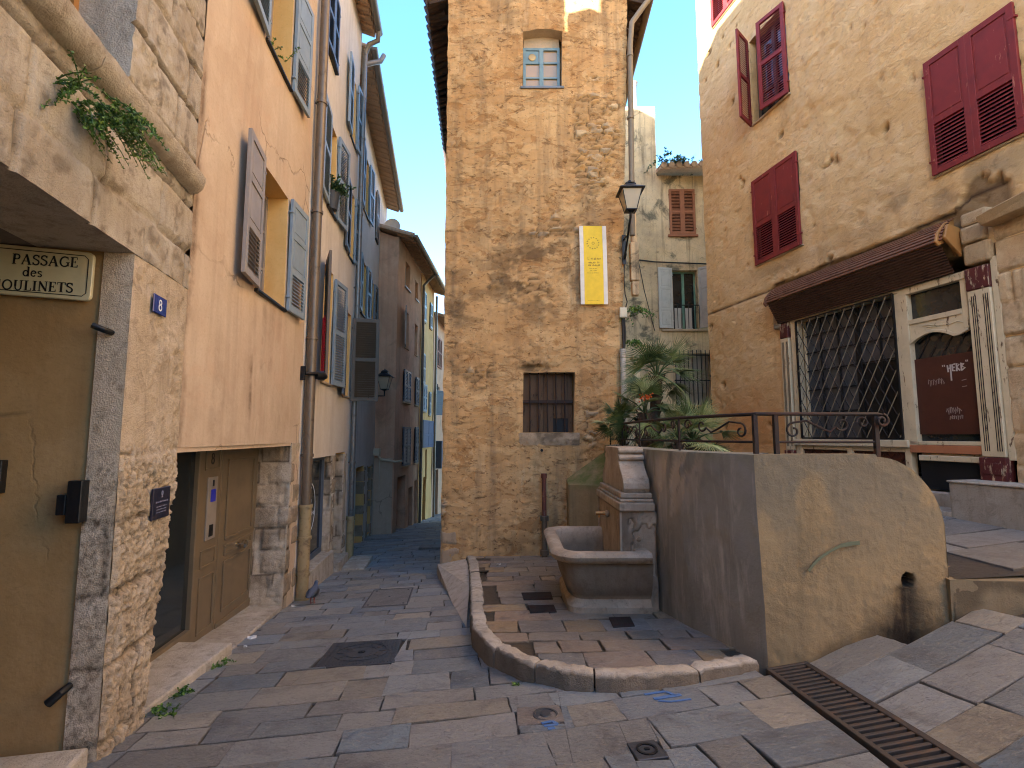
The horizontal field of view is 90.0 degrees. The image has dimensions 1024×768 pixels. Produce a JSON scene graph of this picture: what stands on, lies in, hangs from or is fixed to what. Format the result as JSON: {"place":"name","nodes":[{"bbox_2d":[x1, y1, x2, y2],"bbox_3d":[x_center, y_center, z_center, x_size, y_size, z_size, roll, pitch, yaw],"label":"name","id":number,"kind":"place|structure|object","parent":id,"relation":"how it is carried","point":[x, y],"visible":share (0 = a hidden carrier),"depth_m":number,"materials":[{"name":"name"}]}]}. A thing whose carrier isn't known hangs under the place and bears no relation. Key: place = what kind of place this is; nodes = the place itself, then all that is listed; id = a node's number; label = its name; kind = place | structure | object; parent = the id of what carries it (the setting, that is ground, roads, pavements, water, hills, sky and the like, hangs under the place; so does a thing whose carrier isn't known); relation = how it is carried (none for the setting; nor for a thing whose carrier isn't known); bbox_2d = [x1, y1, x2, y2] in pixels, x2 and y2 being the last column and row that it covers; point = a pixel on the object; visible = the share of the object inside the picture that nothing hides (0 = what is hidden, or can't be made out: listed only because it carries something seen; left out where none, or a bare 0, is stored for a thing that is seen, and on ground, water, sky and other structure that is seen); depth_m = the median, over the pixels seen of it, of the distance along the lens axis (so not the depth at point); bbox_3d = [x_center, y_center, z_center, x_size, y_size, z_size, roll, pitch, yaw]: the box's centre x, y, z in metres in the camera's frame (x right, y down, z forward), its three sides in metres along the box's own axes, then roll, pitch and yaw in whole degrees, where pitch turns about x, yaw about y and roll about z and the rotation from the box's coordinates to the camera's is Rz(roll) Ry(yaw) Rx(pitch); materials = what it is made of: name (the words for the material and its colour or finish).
{"place":"outdoors","nodes":[
{"label":"outdoors","id":0,"kind":"place"},
{"bbox_2d":[362,0,702,313],"label":"sky","id":1,"kind":"structure","parent":0,"point":[666,74],"materials":[{"name":"blue"}]},
{"bbox_2d":[86,513,1023,767],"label":"street","id":2,"kind":"structure","parent":0,"point":[242,711],"depth_m":3.10,"materials":[{"name":"stone"}]},
{"bbox_2d":[145,701,181,718],"bbox_3d":[-2.279,2.138,3.330,0.278,0.078,0.208,0,-6,0],"label":"weed tuft","id":3,"kind":"object","parent":2,"relation":"on","point":[154,710],"visible":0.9,"depth_m":3.33,"materials":[{"name":"green plant"}]},
{"bbox_2d":[168,684,194,698],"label":"weed tuft","id":4,"kind":"object","parent":2,"relation":"on","point":[184,691],"visible":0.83,"depth_m":3.66,"materials":[{"name":"green plant"}]},
{"bbox_2d":[211,657,235,669],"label":"weed tuft","id":5,"kind":"object","parent":2,"relation":"on","point":[219,665],"visible":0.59,"depth_m":4.21,"materials":[{"name":"green plant"}]},
{"bbox_2d":[305,580,319,603],"bbox_3d":[-2.440,2.563,6.275,0.128,0.246,0.313,0,-6,0],"label":"pigeon","id":6,"kind":"object","parent":2,"relation":"on","point":[313,591],"visible":1,"depth_m":6.25,"materials":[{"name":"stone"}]},
{"bbox_2d":[315,639,401,668],"bbox_3d":[-1.275,2.288,4.346,0.660,0.107,0.623,0,-6,-3],"label":"manhole cover","id":7,"kind":"object","parent":2,"relation":"on","point":[368,653],"visible":1,"depth_m":4.30,"materials":[{"name":"metal"}]},
{"bbox_2d":[361,587,413,607],"bbox_3d":[-1.530,2.671,6.393,0.538,0.138,1.051,1,-6,-7],"label":"stone hatch","id":8,"kind":"object","parent":2,"relation":"on","point":[393,597],"visible":0.93,"depth_m":6.32,"materials":[{"name":"stone"}]},
{"bbox_2d":[364,536,440,549],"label":"street steps","id":9,"kind":"structure","parent":2,"relation":"on","point":[426,546],"depth_m":12.98,"materials":[{"name":"stone"}]},
{"bbox_2d":[517,705,564,729],"bbox_3d":[0.160,1.982,3.052,0.281,0.051,0.229,1,-6,-5],"label":"water valve","id":10,"kind":"object","parent":2,"relation":"on","point":[536,715],"visible":0.96,"depth_m":3.04,"materials":[{"name":"metal"}]},
{"bbox_2d":[466,556,758,694],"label":"kerb","id":11,"kind":"structure","parent":2,"relation":"on","point":[490,648],"depth_m":3.47,"materials":[{"name":"stone"}]},
{"bbox_2d":[541,690,690,729],"bbox_3d":[0.620,1.947,3.089,0.953,0.036,0.193,2,-6,-18],"label":"spray mark","id":12,"kind":"object","parent":2,"relation":"on","point":[555,723],"visible":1,"depth_m":3.15,"materials":[{"name":"blue paint"}]},
{"bbox_2d":[627,740,668,760],"bbox_3d":[0.689,1.875,2.609,0.161,0.046,0.172,1,-6,-7],"label":"valve box","id":13,"kind":"object","parent":2,"relation":"on","point":[646,750],"visible":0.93,"depth_m":2.59,"materials":[{"name":"metal"}]},
{"bbox_2d":[765,661,981,767],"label":"drain grate","id":14,"kind":"object","parent":2,"relation":"in","point":[887,738],"visible":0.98,"depth_m":2.72,"materials":[{"name":"brown metal"}]},
{"bbox_2d":[201,544,1023,767],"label":"ground","id":15,"kind":"structure","parent":0,"point":[771,764],"depth_m":3.45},
{"bbox_2d":[0,0,205,767],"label":"stone house","id":16,"kind":"structure","parent":15,"relation":"on","point":[80,399],"depth_m":2.89,"materials":[{"name":"stone"}]},
{"bbox_2d":[0,460,7,493],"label":"junction box","id":17,"kind":"object","parent":16,"relation":"attached to","point":[3,469],"visible":1,"depth_m":2.79,"materials":[{"name":"black metal"}]},
{"bbox_2d":[0,244,95,301],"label":"street sign","id":18,"kind":"object","parent":16,"relation":"attached to","point":[26,271],"visible":1,"depth_m":2.92,"materials":[{"name":"metal"}]},
{"bbox_2d":[44,682,72,706],"bbox_3d":[-2.413,1.659,2.727,0.067,0.095,0.117,-5,-8,40],"label":"iron bracket","id":19,"kind":"object","parent":16,"relation":"attached to","point":[55,697],"visible":1,"depth_m":2.71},
{"bbox_2d":[55,480,89,523],"bbox_3d":[-2.433,0.649,2.832,0.120,0.230,0.075,1,-6,-12],"label":"wall light","id":20,"kind":"object","parent":16,"relation":"attached to","point":[72,505],"visible":1,"depth_m":2.80,"materials":[{"name":"black metal"}]},
{"bbox_2d":[52,49,102,94],"bbox_3d":[-1.986,-1.408,2.365,0.282,0.098,0.199,-3,-7,28],"label":"wall fern","id":21,"kind":"object","parent":16,"relation":"attached to","point":[71,79],"depth_m":2.33,"materials":[{"name":"green plant"}]},
{"bbox_2d":[90,322,114,334],"bbox_3d":[-2.345,-0.318,2.937,0.060,0.057,0.117,-3,-7,30],"label":"iron stub","id":22,"kind":"object","parent":16,"relation":"attached to","point":[100,328],"visible":1,"depth_m":2.92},
{"bbox_2d":[40,81,168,180],"bbox_3d":[-2.032,-1.265,2.562,0.696,0.285,0.740,0,-6,0],"label":"wall fern","id":23,"kind":"object","parent":16,"relation":"attached to","point":[115,118],"depth_m":2.54,"materials":[{"name":"green plant"}]},
{"bbox_2d":[152,293,166,316],"bbox_3d":[-2.290,-0.511,3.332,0.010,0.120,0.180,1,-6,-12],"label":"number plate","id":24,"kind":"object","parent":16,"relation":"attached to","point":[159,305],"visible":1,"depth_m":3.32,"materials":[{"name":"metal"}]},
{"bbox_2d":[149,486,170,520],"bbox_3d":[-2.301,0.778,3.353,0.016,0.200,0.240,1,-6,-12],"label":"wall plaque","id":25,"kind":"object","parent":16,"relation":"attached to","point":[160,502],"depth_m":3.33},
{"bbox_2d":[144,0,330,713],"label":"peach house","id":26,"kind":"structure","parent":15,"relation":"on","point":[230,578],"depth_m":5.10,"materials":[{"name":"paint"}]},
{"bbox_2d":[214,448,258,628],"bbox_3d":[-3.004,1.643,5.686,0.140,1.920,0.985,1,-6,-7],"label":"door","id":27,"kind":"structure","parent":26,"relation":"in","point":[240,466],"depth_m":5.62,"materials":[{"name":"beige paint"}]},
{"bbox_2d":[241,128,308,319],"bbox_3d":[-2.694,-1.569,5.580,0.386,1.390,1.950,1,-6,-7],"label":"window","id":28,"kind":"structure","parent":26,"relation":"in","point":[256,201],"depth_m":5.13,"materials":[{"name":"beige paint"}]},
{"bbox_2d":[254,0,313,117],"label":"window","id":29,"kind":"structure","parent":26,"relation":"in","point":[304,19],"depth_m":6.28,"materials":[{"name":"beige paint"}]},
{"bbox_2d":[271,37,300,61],"bbox_3d":[-2.538,-3.635,5.619,0.417,0.190,0.249,2,-6,-17],"label":"sill plant","id":30,"kind":"object","parent":26,"relation":"on","point":[280,56],"visible":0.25,"depth_m":5.64,"materials":[{"name":"green plant"}]},
{"bbox_2d":[300,366,327,380],"bbox_3d":[-2.599,-0.121,6.827,0.234,0.180,0.470,-1,-6,8],"label":"floodlight","id":31,"kind":"object","parent":26,"relation":"attached to","point":[321,375],"visible":1,"depth_m":6.71,"materials":[{"name":"black metal"}]},
{"bbox_2d":[293,0,385,600],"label":"beige house","id":32,"kind":"structure","parent":15,"relation":"on","point":[332,534],"depth_m":8.83,"materials":[{"name":"paint"}]},
{"bbox_2d":[321,316,325,370],"bbox_3d":[-2.729,-0.549,7.461,0.087,0.920,0.087,0,-6,0],"label":"rolled cloth","id":33,"kind":"object","parent":32,"relation":"hanging from","point":[323,343],"visible":0.45,"depth_m":7.42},
{"bbox_2d":[320,250,347,387],"bbox_3d":[-2.934,-0.920,8.015,0.443,1.870,1.610,1,-6,-10],"label":"window","id":34,"kind":"structure","parent":32,"relation":"in","point":[336,333],"depth_m":8.33,"materials":[{"name":"beige paint"}]},
{"bbox_2d":[330,189,339,212],"bbox_3d":[-2.881,-2.893,8.147,0.280,0.300,0.280,0,-6,0],"label":"flower pot","id":35,"kind":"object","parent":32,"relation":"on","point":[334,198],"visible":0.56,"depth_m":8.07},
{"bbox_2d":[330,174,355,203],"bbox_3d":[-2.808,-3.130,8.204,0.503,0.250,0.694,-3,-7,27],"label":"potted shrub","id":36,"kind":"object","parent":35,"relation":"in","point":[337,186],"visible":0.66,"depth_m":8.09,"materials":[{"name":"green plant"}]},
{"bbox_2d":[329,0,340,75],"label":"window","id":37,"kind":"structure","parent":32,"relation":"in","point":[335,9],"depth_m":8.04,"materials":[{"name":"wood"}]},
{"bbox_2d":[323,94,350,231],"bbox_3d":[-2.954,-3.430,8.189,0.357,1.480,1.650,1,-6,-6],"label":"window","id":38,"kind":"structure","parent":32,"relation":"in","point":[329,116],"depth_m":8.02,"materials":[{"name":"blue paint"}]},
{"bbox_2d":[345,179,358,264],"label":"window","id":39,"kind":"structure","parent":32,"relation":"in","point":[348,234],"depth_m":9.49,"materials":[{"name":"blue paint"}]},
{"bbox_2d":[348,51,362,156],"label":"window","id":40,"kind":"structure","parent":32,"relation":"in","point":[352,67],"depth_m":9.63,"materials":[{"name":"blue paint"}]},
{"bbox_2d":[341,306,379,400],"bbox_3d":[-2.962,-0.548,9.351,0.779,1.660,1.158,0,-6,0],"label":"window","id":41,"kind":"structure","parent":32,"relation":"in","point":[366,332],"depth_m":9.83,"materials":[{"name":"beige paint"}]},
{"bbox_2d":[346,42,403,542],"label":"white house","id":42,"kind":"structure","parent":15,"relation":"on","point":[382,193],"depth_m":13.17,"materials":[{"name":"grey paint"}]},
{"bbox_2d":[360,252,371,318],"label":"window","id":43,"kind":"structure","parent":42,"relation":"in","point":[368,293],"depth_m":12.86,"materials":[{"name":"beige paint"}]},
{"bbox_2d":[363,141,374,226],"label":"window","id":44,"kind":"structure","parent":42,"relation":"in","point":[372,177],"depth_m":13.15,"materials":[{"name":"beige paint"}]},
{"bbox_2d":[371,278,378,318],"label":"window","id":45,"kind":"structure","parent":42,"relation":"in","point":[375,287],"depth_m":14.15,"materials":[{"name":"beige paint"}]},
{"bbox_2d":[375,190,379,244],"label":"window","id":46,"kind":"structure","parent":42,"relation":"in","point":[377,207],"depth_m":14.56,"materials":[{"name":"beige paint"}]},
{"bbox_2d":[368,369,393,397],"bbox_3d":[-3.464,0.020,13.492,0.632,0.869,0.422,0,-6,0],"label":"street lamp","id":47,"kind":"object","parent":42,"relation":"attached to","point":[385,377],"visible":0.88,"depth_m":13.38,"materials":[{"name":"black metal"}]},
{"bbox_2d":[373,448,401,483],"bbox_3d":[-3.514,2.395,14.422,0.832,1.150,0.180,0,-6,0],"label":"wall box","id":48,"kind":"object","parent":42,"relation":"attached to","point":[376,451],"visible":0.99,"depth_m":14.43,"materials":[{"name":"beige plastic"}]},
{"bbox_2d":[384,219,399,228],"bbox_3d":[-3.796,-4.981,16.274,0.520,0.520,0.146,0,-6,0],"label":"satellite dish","id":49,"kind":"object","parent":42,"relation":"attached to","point":[395,223],"visible":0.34,"depth_m":16.27,"materials":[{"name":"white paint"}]},
{"bbox_2d":[372,224,438,534],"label":"orange house","id":50,"kind":"structure","parent":15,"relation":"on","point":[405,260],"depth_m":15.33,"materials":[{"name":"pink paint"}]},
{"bbox_2d":[404,305,408,350],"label":"window","id":51,"kind":"structure","parent":50,"relation":"in","point":[406,305],"depth_m":15.46,"materials":[{"name":"white paint"}]},
{"bbox_2d":[401,427,411,467],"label":"window","id":52,"kind":"structure","parent":50,"relation":"in","point":[406,437],"depth_m":15.90,"materials":[{"name":"beige paint"}]},
{"bbox_2d":[402,369,411,404],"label":"window","id":53,"kind":"structure","parent":50,"relation":"in","point":[406,373],"depth_m":16.02,"materials":[{"name":"beige paint"}]},
{"bbox_2d":[413,427,418,464],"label":"window","id":54,"kind":"structure","parent":50,"relation":"in","point":[416,429],"depth_m":17.45,"materials":[{"name":"beige paint"}]},
{"bbox_2d":[414,377,419,406],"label":"window","id":55,"kind":"structure","parent":50,"relation":"in","point":[417,380],"depth_m":17.51,"materials":[{"name":"beige paint"}]},
{"bbox_2d":[417,272,444,522],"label":"yellow house","id":56,"kind":"structure","parent":15,"relation":"on","point":[435,284],"depth_m":19.66,"materials":[{"name":"paint"}]},
{"bbox_2d":[423,353,425,384],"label":"window","id":57,"kind":"structure","parent":56,"relation":"in","point":[424,353],"depth_m":18.71,"materials":[{"name":"white paint"}]},
{"bbox_2d":[423,384,427,412],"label":"window","id":58,"kind":"structure","parent":56,"relation":"in","point":[425,386],"depth_m":18.84,"materials":[{"name":"white paint"}]},
{"bbox_2d":[425,292,426,323],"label":"window","id":59,"kind":"structure","parent":56,"relation":"in","point":[425,292],"depth_m":18.95,"materials":[{"name":"white paint"}]},
{"bbox_2d":[428,392,431,416],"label":"window","id":60,"kind":"structure","parent":56,"relation":"in","point":[430,393],"depth_m":19.83,"materials":[{"name":"white paint"}]},
{"bbox_2d":[429,302,432,330],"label":"window","id":61,"kind":"structure","parent":56,"relation":"in","point":[431,305],"depth_m":20.14,"materials":[{"name":"white paint"}]},
{"bbox_2d":[431,311,444,516],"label":"house","id":62,"kind":"structure","parent":15,"relation":"on","point":[439,407],"depth_m":21.69,"materials":[{"name":"white paint"}]},
{"bbox_2d":[437,336,441,369],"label":"window","id":63,"kind":"structure","parent":62,"relation":"in","point":[439,352],"depth_m":21.96,"materials":[{"name":"pink paint"}]},
{"bbox_2d":[437,559,468,625],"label":"sloping slab","id":64,"kind":"structure","parent":15,"relation":"on","point":[453,576],"depth_m":6.52,"materials":[{"name":"stone"}]},
{"bbox_2d":[423,0,653,563],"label":"tall ochre house","id":65,"kind":"structure","parent":15,"relation":"on","point":[533,97],"depth_m":8.28,"materials":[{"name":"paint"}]},
{"bbox_2d":[520,37,563,88],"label":"window","id":66,"kind":"structure","parent":65,"relation":"in","point":[541,55],"depth_m":8.77,"materials":[{"name":"blue paint"}]},
{"bbox_2d":[519,373,579,444],"bbox_3d":[0.580,0.383,8.100,0.930,1.165,0.306,0,-6,0],"label":"window","id":67,"kind":"structure","parent":65,"relation":"in","point":[547,398],"depth_m":8.16,"materials":[{"name":"wood"}]},
{"bbox_2d":[579,226,607,303],"bbox_3d":[1.300,-1.903,8.161,0.440,1.285,0.025,0,-6,0],"label":"banner","id":68,"kind":"object","parent":65,"relation":"attached to","point":[593,263],"visible":1,"depth_m":8.15,"materials":[{"name":"yellow fabric"}]},
{"bbox_2d":[619,348,626,443],"bbox_3d":[1.740,0.376,7.953,0.099,1.860,0.099,0,-6,0],"label":"pale pipe","id":69,"kind":"object","parent":65,"relation":"attached to","point":[622,368],"visible":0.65,"depth_m":7.97,"materials":[{"name":"grey plastic"}]},
{"bbox_2d":[619,307,626,317],"bbox_3d":[1.758,-1.127,8.099,0.115,0.160,0.072,0,-6,0],"label":"electrical box","id":70,"kind":"object","parent":65,"relation":"attached to","point":[622,312],"visible":1,"depth_m":8.07,"materials":[{"name":"beige plastic"}]},
{"bbox_2d":[621,264,627,348],"bbox_3d":[1.784,-1.205,8.126,0.109,1.441,0.045,0,-6,0],"label":"cable run","id":71,"kind":"object","parent":65,"relation":"attached to","point":[623,332],"visible":0.93,"depth_m":8.08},
{"bbox_2d":[616,180,645,263],"bbox_3d":[1.780,-2.512,7.881,0.372,1.112,0.786,0,-6,0],"label":"street lamp","id":72,"kind":"object","parent":65,"relation":"attached to","point":[629,193],"visible":1,"depth_m":7.62,"materials":[{"name":"black metal"}]},
{"bbox_2d":[609,305,656,326],"bbox_3d":[1.955,-1.100,8.285,0.760,0.317,0.692,-3,-7,29],"label":"gutter fern","id":73,"kind":"object","parent":65,"relation":"attached to","point":[633,309],"visible":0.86,"depth_m":8.19,"materials":[{"name":"green plant"}]},
{"bbox_2d":[629,213,639,296],"bbox_3d":[2.030,-2.299,8.536,0.140,1.700,0.120,0,-6,0],"label":"hopper pipe","id":74,"kind":"object","parent":65,"relation":"attached to","point":[634,261],"visible":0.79,"depth_m":8.45,"materials":[{"name":"metal"}]},
{"bbox_2d":[626,338,645,351],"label":"gutter fern","id":75,"kind":"object","parent":65,"relation":"attached to","point":[633,341],"visible":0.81,"depth_m":8.37,"materials":[{"name":"green plant"}]},
{"bbox_2d":[567,453,604,525],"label":"buttress","id":76,"kind":"structure","parent":15,"relation":"on","point":[583,484],"depth_m":7.50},
{"bbox_2d":[475,556,741,687],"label":"fountain platform","id":77,"kind":"structure","parent":15,"relation":"on","point":[567,637],"depth_m":4.28,"materials":[{"name":"stone"}]},
{"bbox_2d":[521,592,552,599],"bbox_3d":[0.260,2.233,5.382,0.320,0.047,0.319,0,-6,0],"label":"floor plate","id":78,"kind":"object","parent":77,"relation":"on","point":[537,595],"visible":0.95,"depth_m":5.33,"materials":[{"name":"metal"}]},
{"bbox_2d":[527,604,556,613],"bbox_3d":[0.290,2.155,4.893,0.261,0.044,0.251,0,-6,-5],"label":"floor plate","id":79,"kind":"object","parent":77,"relation":"on","point":[549,609],"visible":0.95,"depth_m":4.87,"materials":[{"name":"metal"}]},
{"bbox_2d":[540,473,548,556],"bbox_3d":[0.490,2.009,7.757,0.130,1.290,0.132,-5,-8,43],"label":"standpipe","id":80,"kind":"object","parent":77,"relation":"on","point":[544,519],"visible":0.9,"depth_m":7.72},
{"bbox_2d":[544,446,658,614],"bbox_3d":[0.871,1.483,5.409,1.018,1.627,1.558,0,-6,0],"label":"fountain","id":81,"kind":"object","parent":77,"relation":"on","point":[607,564],"visible":0.98,"depth_m":4.88,"materials":[{"name":"stone"}]},
{"bbox_2d":[609,616,634,627],"bbox_3d":[0.965,2.091,4.487,0.210,0.045,0.289,0,-6,0],"label":"floor plate","id":82,"kind":"object","parent":77,"relation":"on","point":[617,622],"visible":0.93,"depth_m":4.45,"materials":[{"name":"metal"}]},
{"bbox_2d":[604,444,949,675],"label":"retaining wall","id":83,"kind":"structure","parent":15,"relation":"on","point":[765,560],"depth_m":3.74,"materials":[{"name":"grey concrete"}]},
{"bbox_2d":[609,412,889,458],"bbox_3d":[1.708,0.604,5.667,0.967,0.414,4.242,2,-6,-18],"label":"iron railing","id":84,"kind":"object","parent":83,"relation":"on","point":[875,420],"visible":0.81,"depth_m":3.85,"materials":[{"name":"metal"}]},
{"bbox_2d":[696,0,1023,516],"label":"shop house","id":85,"kind":"structure","parent":15,"relation":"on","point":[863,178],"depth_m":6.90,"materials":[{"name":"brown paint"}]},
{"bbox_2d":[710,0,735,28],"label":"window","id":86,"kind":"structure","parent":85,"relation":"in","point":[718,8],"depth_m":10.37,"materials":[{"name":"red paint"}]},
{"bbox_2d":[735,1,790,126],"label":"window","id":87,"kind":"structure","parent":85,"relation":"in","point":[773,80],"depth_m":8.90,"materials":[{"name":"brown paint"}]},
{"bbox_2d":[750,151,803,266],"bbox_3d":[4.469,-2.898,8.629,0.137,1.570,1.094,1,-6,-12],"label":"window","id":88,"kind":"structure","parent":85,"relation":"in","point":[775,194],"depth_m":8.56,"materials":[{"name":"red paint"}]},
{"bbox_2d":[790,288,918,474],"bbox_3d":[4.734,0.202,7.235,0.200,2.660,1.880,1,-6,-12],"label":"shop window","id":89,"kind":"structure","parent":85,"relation":"in","point":[853,360],"depth_m":7.18,"materials":[{"name":"beige paint"}]},
{"bbox_2d":[897,271,982,490],"bbox_3d":[5.025,-0.021,5.776,0.105,2.450,1.185,1,-6,-12],"label":"shop door","id":90,"kind":"structure","parent":85,"relation":"in","point":[940,384],"depth_m":5.96,"materials":[{"name":"beige paint"}]},
{"bbox_2d":[922,1,1023,178],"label":"window","id":91,"kind":"structure","parent":85,"relation":"in","point":[974,94],"depth_m":5.61,"materials":[{"name":"red paint"}]},
{"bbox_2d":[946,566,1023,621],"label":"wall","id":92,"kind":"structure","parent":15,"relation":"on","point":[1004,595],"depth_m":3.65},
{"bbox_2d":[902,472,1023,578],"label":"paving","id":93,"kind":"structure","parent":0,"point":[977,550],"depth_m":4.25,"materials":[{"name":"stone"}]},
{"bbox_2d":[623,80,712,449],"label":"grey house","id":94,"kind":"structure","parent":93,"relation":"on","point":[670,234],"depth_m":14.44,"materials":[{"name":"paint"}]},
{"bbox_2d":[644,147,701,175],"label":"roof weeds","id":95,"kind":"object","parent":94,"relation":"on","point":[683,160],"visible":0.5,"depth_m":14.08,"materials":[{"name":"green plant"}]},
{"bbox_2d":[657,266,707,331],"bbox_3d":[4.807,-2.360,14.266,1.486,1.800,0.550,0,-6,0],"label":"window","id":96,"kind":"structure","parent":94,"relation":"in","point":[679,299],"depth_m":14.28,"materials":[{"name":"green paint"}]},
{"bbox_2d":[668,189,697,236],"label":"window","id":97,"kind":"structure","parent":94,"relation":"in","point":[682,216],"depth_m":14.53,"materials":[{"name":"red paint"}]},
{"bbox_2d":[675,350,711,407],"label":"window","id":98,"kind":"structure","parent":94,"relation":"in","point":[700,362],"depth_m":14.15,"materials":[{"name":"beige paint"}]},
{"bbox_2d":[947,479,1023,530],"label":"stone block","id":99,"kind":"structure","parent":93,"relation":"on","point":[998,503],"depth_m":5.07,"materials":[{"name":"stone"}]},
{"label":"planter soil","id":100,"kind":"structure","parent":0,"visible":0},
{"bbox_2d":[590,395,641,445],"bbox_3d":[1.556,0.735,7.164,0.929,1.227,1.050,-4,-7,37],"label":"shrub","id":101,"kind":"object","parent":100,"relation":"on","point":[610,410],"visible":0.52,"depth_m":7.10,"materials":[{"name":"green plant"}]},
{"bbox_2d":[631,356,640,445],"bbox_3d":[2.185,0.506,8.945,0.170,2.000,0.180,0,-6,0],"label":"pale post","id":102,"kind":"object","parent":100,"relation":"on","point":[637,375],"visible":0.22,"depth_m":8.94,"materials":[{"name":"beige paint"}]},
{"bbox_2d":[602,373,691,447],"bbox_3d":[1.720,0.561,6.700,1.088,1.494,1.209,0,-6,0],"label":"palm tree","id":103,"kind":"object","parent":100,"relation":"on","point":[652,387],"visible":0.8,"depth_m":6.65,"materials":[{"name":"green plant"}]},
{"bbox_2d":[614,334,710,447],"bbox_3d":[1.996,0.313,6.915,1.347,2.040,1.290,0,-6,0],"label":"palm tree","id":104,"kind":"object","parent":100,"relation":"on","point":[656,356],"visible":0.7,"depth_m":6.85,"materials":[{"name":"green plant"}]},
{"bbox_2d":[647,404,714,450],"bbox_3d":[2.044,0.746,6.194,0.910,1.138,0.993,0,-6,0],"label":"palm tree","id":105,"kind":"object","parent":100,"relation":"on","point":[667,423],"visible":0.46,"depth_m":6.22,"materials":[{"name":"green plant"}]},
{"bbox_2d":[651,391,749,451],"bbox_3d":[2.293,0.708,6.449,1.313,1.353,1.290,0,-6,0],"label":"shrub","id":106,"kind":"object","parent":100,"relation":"on","point":[703,409],"visible":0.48,"depth_m":6.44,"materials":[{"name":"green plant"}]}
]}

